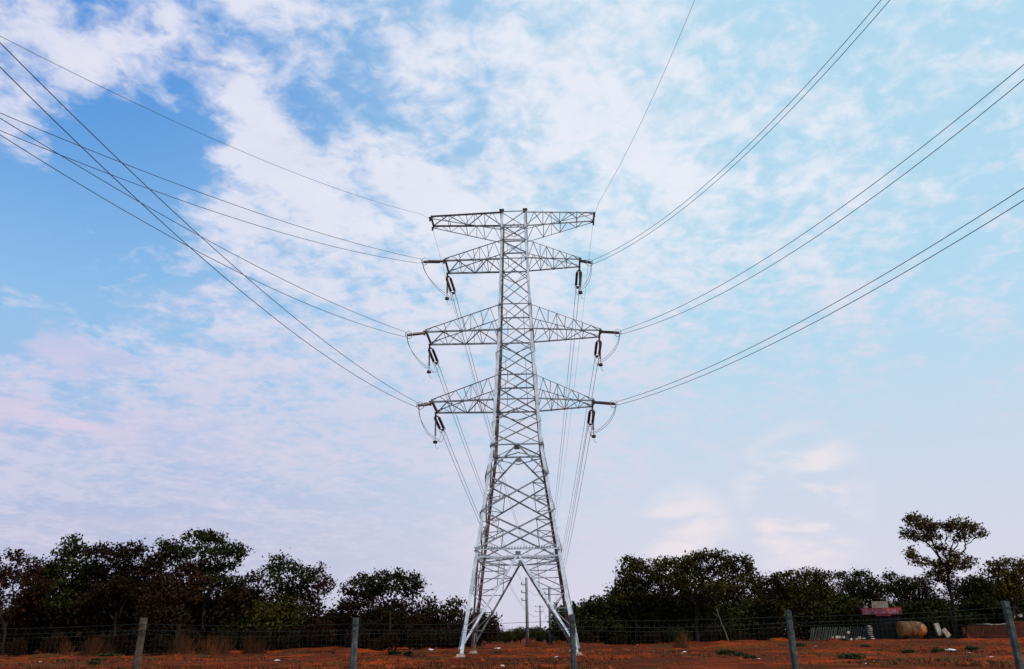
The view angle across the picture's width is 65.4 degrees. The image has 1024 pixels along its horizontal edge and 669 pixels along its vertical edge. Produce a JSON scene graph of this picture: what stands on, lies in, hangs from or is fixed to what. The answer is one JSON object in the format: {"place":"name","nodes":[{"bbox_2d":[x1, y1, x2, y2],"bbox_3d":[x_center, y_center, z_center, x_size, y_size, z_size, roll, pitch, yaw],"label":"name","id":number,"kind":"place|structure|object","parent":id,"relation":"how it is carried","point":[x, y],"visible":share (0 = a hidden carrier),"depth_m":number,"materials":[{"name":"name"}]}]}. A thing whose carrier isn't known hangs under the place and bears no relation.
{"place":"outdoors","nodes":[
{"label":"outdoors","id":0,"kind":"place"},
{"bbox_2d":[0,630,1023,668],"bbox_3d":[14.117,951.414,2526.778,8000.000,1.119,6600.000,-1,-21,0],"label":"ground","id":1,"kind":"structure","parent":0,"point":[640,664],"depth_m":64.95,"materials":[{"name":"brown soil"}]},
{"bbox_2d":[2,636,28,656],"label":"bush","id":2,"kind":"object","parent":1,"relation":"on","point":[15,647],"visible":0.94,"depth_m":100.60,"materials":[{"name":"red plant"}]},
{"bbox_2d":[0,547,58,655],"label":"tree","id":3,"kind":"object","parent":1,"relation":"on","point":[7,570],"visible":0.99,"depth_m":106.94,"materials":[{"name":"green plant"}]},
{"bbox_2d":[0,582,59,653],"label":"bush","id":4,"kind":"object","parent":1,"relation":"on","point":[26,611],"visible":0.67,"depth_m":113.34,"materials":[{"name":"green plant"}]},
{"bbox_2d":[39,631,67,653],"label":"bush","id":5,"kind":"object","parent":1,"relation":"on","point":[54,641],"visible":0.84,"depth_m":99.43,"materials":[{"name":"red plant"}]},
{"bbox_2d":[35,531,108,646],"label":"tree","id":6,"kind":"object","parent":1,"relation":"on","point":[70,556],"visible":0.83,"depth_m":112.52,"materials":[{"name":"green plant"}]},
{"bbox_2d":[33,582,112,652],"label":"bush","id":7,"kind":"object","parent":1,"relation":"on","point":[50,621],"visible":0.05,"depth_m":111.97,"materials":[{"name":"green plant"}]},
{"bbox_2d":[78,634,104,655],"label":"dry grass clump","id":8,"kind":"object","parent":1,"relation":"on","point":[89,651],"visible":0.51,"depth_m":94.72,"materials":[{"name":"brown plant"}]},
{"bbox_2d":[36,575,160,651],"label":"bush","id":9,"kind":"object","parent":1,"relation":"on","point":[96,620],"visible":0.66,"depth_m":109.57,"materials":[{"name":"green plant"}]},
{"bbox_2d":[68,537,166,652],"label":"tree","id":10,"kind":"object","parent":1,"relation":"on","point":[123,585],"visible":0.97,"depth_m":111.04,"materials":[{"name":"green plant"}]},
{"bbox_2d":[107,628,137,655],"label":"bush","id":11,"kind":"object","parent":1,"relation":"on","point":[120,643],"visible":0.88,"depth_m":100.42,"materials":[{"name":"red plant"}]},
{"bbox_2d":[125,600,181,652],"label":"bush","id":12,"kind":"object","parent":1,"relation":"on","point":[164,617],"visible":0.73,"depth_m":110.58,"materials":[{"name":"green plant"}]},
{"bbox_2d":[147,634,173,655],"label":"bush","id":13,"kind":"object","parent":1,"relation":"on","point":[159,643],"visible":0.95,"depth_m":98.79,"materials":[{"name":"green plant"}]},
{"bbox_2d":[133,555,215,648],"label":"tree","id":14,"kind":"object","parent":1,"relation":"on","point":[176,593],"visible":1,"depth_m":102.31,"materials":[{"name":"green plant"}]},
{"bbox_2d":[144,603,210,652],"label":"bush","id":15,"kind":"object","parent":1,"relation":"on","point":[189,618],"visible":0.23,"depth_m":113.34,"materials":[{"name":"green plant"}]},
{"bbox_2d":[175,627,205,650],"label":"bush","id":16,"kind":"object","parent":1,"relation":"on","point":[192,636],"visible":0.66,"depth_m":101.18,"materials":[{"name":"green plant"}]},
{"bbox_2d":[147,528,254,648],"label":"tree","id":17,"kind":"object","parent":1,"relation":"on","point":[168,548],"visible":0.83,"depth_m":116.84,"materials":[{"name":"green plant"}]},
{"bbox_2d":[198,632,225,654],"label":"dry grass clump","id":18,"kind":"object","parent":1,"relation":"on","point":[213,649],"visible":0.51,"depth_m":94.74,"materials":[{"name":"brown plant"}]},
{"bbox_2d":[187,586,245,649],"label":"bush","id":19,"kind":"object","parent":1,"relation":"on","point":[205,622],"visible":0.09,"depth_m":116.08,"materials":[{"name":"green plant"}]},
{"bbox_2d":[207,630,238,648],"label":"bush","id":20,"kind":"object","parent":1,"relation":"on","point":[231,636],"visible":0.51,"depth_m":102.23,"materials":[{"name":"green plant"}]},
{"bbox_2d":[204,581,271,649],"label":"bush","id":21,"kind":"object","parent":1,"relation":"on","point":[238,599],"visible":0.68,"depth_m":112.31,"materials":[{"name":"green plant"}]},
{"bbox_2d":[241,567,265,590],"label":"tree","id":22,"kind":"object","parent":1,"relation":"on","point":[258,579],"visible":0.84,"depth_m":119.06,"materials":[{"name":"green plant"}]},
{"bbox_2d":[236,627,271,648],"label":"bush","id":23,"kind":"object","parent":1,"relation":"on","point":[258,633],"visible":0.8,"depth_m":102.25,"materials":[{"name":"green plant"}]},
{"bbox_2d":[224,608,290,648],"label":"bush","id":24,"kind":"object","parent":1,"relation":"on","point":[242,624],"visible":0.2,"depth_m":110.28,"materials":[{"name":"green plant"}]},
{"bbox_2d":[238,591,311,650],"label":"bush","id":25,"kind":"object","parent":1,"relation":"on","point":[268,615],"visible":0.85,"depth_m":110.04,"materials":[{"name":"green plant"}]},
{"bbox_2d":[272,632,300,649],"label":"bush","id":26,"kind":"object","parent":1,"relation":"on","point":[292,641],"visible":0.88,"depth_m":101.74,"materials":[{"name":"green plant"}]},
{"bbox_2d":[259,549,323,649],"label":"tree","id":27,"kind":"object","parent":1,"relation":"on","point":[286,587],"visible":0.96,"depth_m":113.70,"materials":[{"name":"green plant"}]},
{"bbox_2d":[272,612,320,648],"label":"bush","id":28,"kind":"object","parent":1,"relation":"on","point":[308,621],"visible":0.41,"depth_m":110.27,"materials":[{"name":"green plant"}]},
{"bbox_2d":[300,561,335,616],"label":"tree","id":29,"kind":"object","parent":1,"relation":"on","point":[323,582],"visible":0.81,"depth_m":115.21,"materials":[{"name":"green plant"}]},
{"bbox_2d":[304,616,337,646],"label":"bush","id":30,"kind":"object","parent":1,"relation":"on","point":[321,626],"visible":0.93,"depth_m":101.13,"materials":[{"name":"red plant"}]},
{"bbox_2d":[295,608,349,647],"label":"bush","id":31,"kind":"object","parent":1,"relation":"on","point":[334,618],"visible":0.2,"depth_m":110.54,"materials":[{"name":"green plant"}]},
{"bbox_2d":[330,612,357,646],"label":"bush","id":32,"kind":"object","parent":1,"relation":"on","point":[348,629],"visible":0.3,"depth_m":111.00,"materials":[{"name":"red plant"}]},
{"bbox_2d":[340,625,370,646],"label":"bush","id":33,"kind":"object","parent":1,"relation":"on","point":[362,636],"visible":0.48,"depth_m":100.97,"materials":[{"name":"green plant"}]},
{"bbox_2d":[336,571,388,647],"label":"tree","id":34,"kind":"object","parent":1,"relation":"on","point":[351,591],"visible":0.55,"depth_m":111.50,"materials":[{"name":"green plant"}]},
{"bbox_2d":[336,603,388,648],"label":"bush","id":35,"kind":"object","parent":1,"relation":"on","point":[367,617],"visible":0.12,"depth_m":112.67,"materials":[{"name":"green plant"}]},
{"bbox_2d":[345,609,414,649],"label":"bush","id":36,"kind":"object","parent":1,"relation":"on","point":[376,626],"visible":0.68,"depth_m":109.84,"materials":[{"name":"green plant"}]},
{"bbox_2d":[365,631,399,650],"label":"bush","id":37,"kind":"object","parent":1,"relation":"on","point":[390,639],"visible":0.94,"depth_m":100.92,"materials":[{"name":"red plant"}]},
{"bbox_2d":[344,567,431,650],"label":"tree","id":38,"kind":"object","parent":1,"relation":"on","point":[382,586],"visible":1,"depth_m":106.57,"materials":[{"name":"green plant"}]},
{"bbox_2d":[374,606,412,649],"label":"bush","id":39,"kind":"object","parent":1,"relation":"on","point":[393,612],"visible":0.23,"depth_m":111.42,"materials":[{"name":"green plant"}]},
{"bbox_2d":[398,609,429,648],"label":"bush","id":40,"kind":"object","parent":1,"relation":"on","point":[418,616],"visible":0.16,"depth_m":113.47,"materials":[{"name":"green plant"}]},
{"bbox_2d":[403,625,437,648],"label":"bush","id":41,"kind":"object","parent":1,"relation":"on","point":[426,639],"visible":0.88,"depth_m":101.33,"materials":[{"name":"green plant"}]},
{"bbox_2d":[409,612,447,647],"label":"bush","id":42,"kind":"object","parent":1,"relation":"on","point":[434,620],"visible":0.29,"depth_m":110.29,"materials":[{"name":"green plant"}]},
{"bbox_2d":[430,595,466,623],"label":"tree","id":43,"kind":"object","parent":1,"relation":"on","point":[449,603],"visible":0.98,"depth_m":110.48,"materials":[{"name":"green plant"}]},
{"bbox_2d":[435,627,466,647],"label":"bush","id":44,"kind":"object","parent":1,"relation":"on","point":[450,640],"visible":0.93,"depth_m":101.81,"materials":[{"name":"green plant"}]},
{"bbox_2d":[430,618,471,647],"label":"bush","id":45,"kind":"object","parent":1,"relation":"on","point":[442,633],"visible":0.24,"depth_m":108.15,"materials":[{"name":"green plant"}]},
{"bbox_2d":[455,611,506,646],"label":"bush","id":46,"kind":"object","parent":1,"relation":"on","point":[487,636],"visible":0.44,"depth_m":111.03,"materials":[{"name":"green plant"}]},
{"bbox_2d":[1,637,1021,668],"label":"clods","id":47,"kind":"object","parent":1,"relation":"on","point":[962,663],"visible":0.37,"depth_m":56.50,"materials":[{"name":"brown soil"}]},
{"bbox_2d":[0,601,1023,668],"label":"wire fence","id":48,"kind":"object","parent":1,"relation":"on","point":[1005,607],"visible":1,"depth_m":11.07,"materials":[{"name":"grey metal"}]},
{"bbox_2d":[0,561,1023,652],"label":"woodland","id":49,"kind":"object","parent":1,"relation":"on","point":[351,605],"visible":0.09,"depth_m":134.22,"materials":[{"name":"green plant"}]},
{"bbox_2d":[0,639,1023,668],"bbox_3d":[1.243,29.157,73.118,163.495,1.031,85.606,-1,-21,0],"label":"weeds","id":50,"kind":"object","parent":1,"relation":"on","point":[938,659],"visible":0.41,"depth_m":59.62,"materials":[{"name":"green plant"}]},
{"bbox_2d":[423,208,601,656],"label":"transmission tower","id":51,"kind":"structure","parent":1,"relation":"on","point":[556,543],"depth_m":81.35,"materials":[{"name":"metal"}]},
{"bbox_2d":[0,67,418,406],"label":"conductor","id":52,"kind":"object","parent":51,"relation":"attached to","point":[173,232],"visible":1,"depth_m":40.13,"materials":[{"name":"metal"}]},
{"bbox_2d":[0,130,421,262],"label":"conductor","id":53,"kind":"object","parent":51,"relation":"attached to","point":[185,201],"visible":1,"depth_m":52.42,"materials":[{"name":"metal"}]},
{"bbox_2d":[0,36,428,218],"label":"ground wire","id":54,"kind":"object","parent":51,"relation":"attached to","point":[187,127],"visible":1,"depth_m":53.21,"materials":[{"name":"metal"}]},
{"bbox_2d":[405,331,424,338],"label":"tension insulator","id":55,"kind":"object","parent":51,"relation":"attached to","point":[416,333],"visible":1,"depth_m":79.32,"materials":[{"name":"grey ceramic"}]},
{"bbox_2d":[0,135,404,336],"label":"conductor","id":56,"kind":"object","parent":55,"relation":"attached to","point":[174,238],"visible":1,"depth_m":48.90,"materials":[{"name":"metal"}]},
{"bbox_2d":[0,118,406,333],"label":"conductor","id":57,"kind":"object","parent":55,"relation":"attached to","point":[177,223],"visible":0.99,"depth_m":49.03,"materials":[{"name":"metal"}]},
{"bbox_2d":[416,401,431,409],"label":"tension insulator","id":58,"kind":"object","parent":51,"relation":"attached to","point":[425,404],"visible":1,"depth_m":76.64,"materials":[{"name":"grey ceramic"}]},
{"bbox_2d":[0,42,415,401],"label":"conductor","id":59,"kind":"object","parent":58,"relation":"attached to","point":[166,204],"visible":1,"depth_m":39.64,"materials":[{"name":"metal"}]},
{"bbox_2d":[421,258,444,264],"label":"tension insulator","id":60,"kind":"object","parent":51,"relation":"attached to","point":[433,261],"visible":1,"depth_m":82.89,"materials":[{"name":"grey ceramic"}]},
{"bbox_2d":[0,113,422,260],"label":"conductor","id":61,"kind":"object","parent":60,"relation":"attached to","point":[183,186],"visible":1,"depth_m":52.09,"materials":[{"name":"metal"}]},
{"bbox_2d":[579,259,592,265],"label":"tension insulator","id":62,"kind":"object","parent":51,"relation":"attached to","point":[585,261],"visible":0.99,"depth_m":83.35,"materials":[{"name":"brown ceramic"}]},
{"bbox_2d":[591,0,880,261],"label":"conductor","id":63,"kind":"object","parent":62,"relation":"attached to","point":[762,131],"visible":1,"depth_m":54.35,"materials":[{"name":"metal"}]},
{"bbox_2d":[593,400,616,407],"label":"tension insulator","id":64,"kind":"object","parent":51,"relation":"attached to","point":[610,403],"visible":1,"depth_m":76.10,"materials":[{"name":"brown ceramic"}]},
{"bbox_2d":[615,200,1023,404],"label":"conductor","id":65,"kind":"object","parent":64,"relation":"attached to","point":[849,303],"visible":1,"depth_m":44.95,"materials":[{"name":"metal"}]},
{"bbox_2d":[616,188,1023,402],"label":"conductor","id":66,"kind":"object","parent":64,"relation":"attached to","point":[849,294],"visible":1,"depth_m":44.56,"materials":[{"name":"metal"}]},
{"bbox_2d":[599,329,620,336],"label":"tension insulator","id":67,"kind":"object","parent":51,"relation":"attached to","point":[610,332],"visible":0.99,"depth_m":79.31,"materials":[{"name":"brown ceramic"}]},
{"bbox_2d":[619,79,1023,333],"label":"conductor","id":68,"kind":"object","parent":67,"relation":"attached to","point":[851,212],"visible":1,"depth_m":47.00,"materials":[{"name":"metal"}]},
{"bbox_2d":[620,64,1023,331],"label":"conductor","id":69,"kind":"object","parent":67,"relation":"attached to","point":[853,198],"visible":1,"depth_m":46.84,"materials":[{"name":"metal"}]},
{"bbox_2d":[591,0,889,263],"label":"conductor","id":70,"kind":"object","parent":51,"relation":"attached to","point":[767,133],"visible":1,"depth_m":53.54,"materials":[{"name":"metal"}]},
{"bbox_2d":[521,578,528,644],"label":"utility pole","id":71,"kind":"object","parent":1,"relation":"on","point":[526,607],"visible":0.95,"depth_m":141.84,"materials":[{"name":"grey concrete"}]},
{"bbox_2d":[546,605,618,643],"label":"bush","id":72,"kind":"object","parent":1,"relation":"on","point":[558,632],"visible":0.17,"depth_m":126.33,"materials":[{"name":"green plant"}]},
{"bbox_2d":[575,593,628,642],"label":"tree","id":73,"kind":"object","parent":1,"relation":"on","point":[598,605],"visible":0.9,"depth_m":120.68,"materials":[{"name":"green plant"}]},
{"bbox_2d":[598,584,672,644],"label":"bush","id":74,"kind":"object","parent":1,"relation":"on","point":[625,612],"visible":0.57,"depth_m":122.94,"materials":[{"name":"green plant"}]},
{"bbox_2d":[608,554,668,644],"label":"tree","id":75,"kind":"object","parent":1,"relation":"on","point":[636,566],"visible":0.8,"depth_m":124.10,"materials":[{"name":"green plant"}]},
{"bbox_2d":[617,591,669,643],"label":"bush","id":76,"kind":"object","parent":1,"relation":"on","point":[645,616],"visible":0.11,"depth_m":123.62,"materials":[{"name":"green plant"}]},
{"bbox_2d":[642,628,666,643],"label":"bush","id":77,"kind":"object","parent":1,"relation":"on","point":[658,632],"visible":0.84,"depth_m":110.70,"materials":[{"name":"green plant"}]},
{"bbox_2d":[642,593,702,643],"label":"bush","id":78,"kind":"object","parent":1,"relation":"on","point":[672,611],"visible":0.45,"depth_m":123.52,"materials":[{"name":"green plant"}]},
{"bbox_2d":[665,626,692,641],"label":"bush","id":79,"kind":"object","parent":1,"relation":"on","point":[675,632],"visible":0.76,"depth_m":109.63,"materials":[{"name":"green plant"}]},
{"bbox_2d":[670,605,722,641],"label":"bush","id":80,"kind":"object","parent":1,"relation":"on","point":[687,626],"visible":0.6,"depth_m":122.19,"materials":[{"name":"green plant"}]},
{"bbox_2d":[679,599,723,641],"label":"bush","id":81,"kind":"object","parent":1,"relation":"on","point":[709,608],"visible":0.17,"depth_m":123.37,"materials":[{"name":"green plant"}]},
{"bbox_2d":[646,547,761,640],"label":"tree","id":82,"kind":"object","parent":1,"relation":"on","point":[693,568],"visible":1,"depth_m":120.94,"materials":[{"name":"green plant"}]},
{"bbox_2d":[699,624,721,641],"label":"bush","id":83,"kind":"object","parent":1,"relation":"on","point":[714,631],"visible":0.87,"depth_m":108.42,"materials":[{"name":"green plant"}]},
{"bbox_2d":[700,609,750,640],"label":"bush","id":84,"kind":"object","parent":1,"relation":"on","point":[729,627],"visible":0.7,"depth_m":120.90,"materials":[{"name":"green plant"}]},
{"bbox_2d":[711,599,786,640],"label":"bush","id":85,"kind":"object","parent":1,"relation":"on","point":[749,613],"visible":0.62,"depth_m":125.95,"materials":[{"name":"green plant"}]},
{"bbox_2d":[732,594,796,639],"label":"bush","id":86,"kind":"object","parent":1,"relation":"on","point":[764,602],"visible":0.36,"depth_m":129.31,"materials":[{"name":"green plant"}]},
{"bbox_2d":[756,565,847,634],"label":"tree","id":87,"kind":"object","parent":1,"relation":"on","point":[817,583],"visible":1,"depth_m":123.67,"materials":[{"name":"green plant"}]},
{"bbox_2d":[784,598,831,640],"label":"bush","id":88,"kind":"object","parent":1,"relation":"on","point":[809,613],"visible":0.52,"depth_m":140.31,"materials":[{"name":"green plant"}]},
{"bbox_2d":[795,597,858,640],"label":"bush","id":89,"kind":"object","parent":1,"relation":"on","point":[832,616],"visible":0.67,"depth_m":139.91,"materials":[{"name":"green plant"}]},
{"bbox_2d":[808,626,868,640],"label":"plank stack","id":90,"kind":"object","parent":1,"relation":"on","point":[840,631],"visible":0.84,"depth_m":136.43,"materials":[{"name":"grey wood"}]},
{"bbox_2d":[820,591,869,639],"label":"bush","id":91,"kind":"object","parent":1,"relation":"on","point":[840,598],"visible":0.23,"depth_m":142.00,"materials":[{"name":"green plant"}]},
{"bbox_2d":[831,567,883,635],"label":"tree","id":92,"kind":"object","parent":1,"relation":"on","point":[858,582],"visible":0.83,"depth_m":149.92,"materials":[{"name":"green plant"}]},
{"bbox_2d":[839,594,878,637],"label":"bush","id":93,"kind":"object","parent":1,"relation":"on","point":[859,617],"visible":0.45,"depth_m":141.05,"materials":[{"name":"green plant"}]},
{"bbox_2d":[859,599,902,639],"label":"site hut","id":94,"kind":"object","parent":1,"relation":"on","point":[882,608],"visible":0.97,"depth_m":139.91,"materials":[{"name":"red paint"}]},
{"bbox_2d":[876,567,923,604],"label":"tree","id":95,"kind":"object","parent":1,"relation":"on","point":[902,583],"visible":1,"depth_m":149.04,"materials":[{"name":"green plant"}]},
{"bbox_2d":[896,621,926,638],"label":"storage tank","id":96,"kind":"object","parent":1,"relation":"on","point":[909,630],"visible":0.96,"depth_m":135.59,"materials":[{"name":"orange metal"}]},
{"bbox_2d":[899,599,946,638],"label":"bush","id":97,"kind":"object","parent":1,"relation":"on","point":[913,610],"visible":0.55,"depth_m":140.13,"materials":[{"name":"green plant"}]},
{"bbox_2d":[919,596,964,636],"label":"bush","id":98,"kind":"object","parent":1,"relation":"on","point":[941,604],"visible":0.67,"depth_m":139.48,"materials":[{"name":"green plant"}]},
{"bbox_2d":[897,510,990,638],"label":"tree","id":99,"kind":"object","parent":1,"relation":"on","point":[929,527],"visible":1,"depth_m":135.48,"materials":[{"name":"green plant"}]},
{"bbox_2d":[927,623,1008,638],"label":"yard wall","id":100,"kind":"structure","parent":1,"relation":"on","point":[931,634],"depth_m":138.52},
{"bbox_2d":[946,603,998,630],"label":"bush","id":101,"kind":"object","parent":1,"relation":"on","point":[974,619],"visible":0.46,"depth_m":140.33,"materials":[{"name":"green plant"}]},
{"bbox_2d":[952,573,1003,621],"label":"tree","id":102,"kind":"object","parent":1,"relation":"on","point":[971,591],"visible":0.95,"depth_m":141.59,"materials":[{"name":"green plant"}]},
{"bbox_2d":[960,625,1008,637],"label":"block stack","id":103,"kind":"object","parent":1,"relation":"on","point":[1003,633],"visible":0.89,"depth_m":136.04,"materials":[{"name":"brown brick"}]},
{"bbox_2d":[964,587,1023,623],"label":"bush","id":104,"kind":"object","parent":1,"relation":"on","point":[1019,610],"visible":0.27,"depth_m":141.78,"materials":[{"name":"green plant"}]},
{"bbox_2d":[982,555,1023,620],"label":"tree","id":105,"kind":"object","parent":1,"relation":"on","point":[1014,589],"visible":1,"depth_m":128.11,"materials":[{"name":"green plant"}]},
{"bbox_2d":[0,0,1023,632],"label":"sky","id":106,"kind":"structure","parent":0,"point":[143,394],"materials":[{"name":"blue"}]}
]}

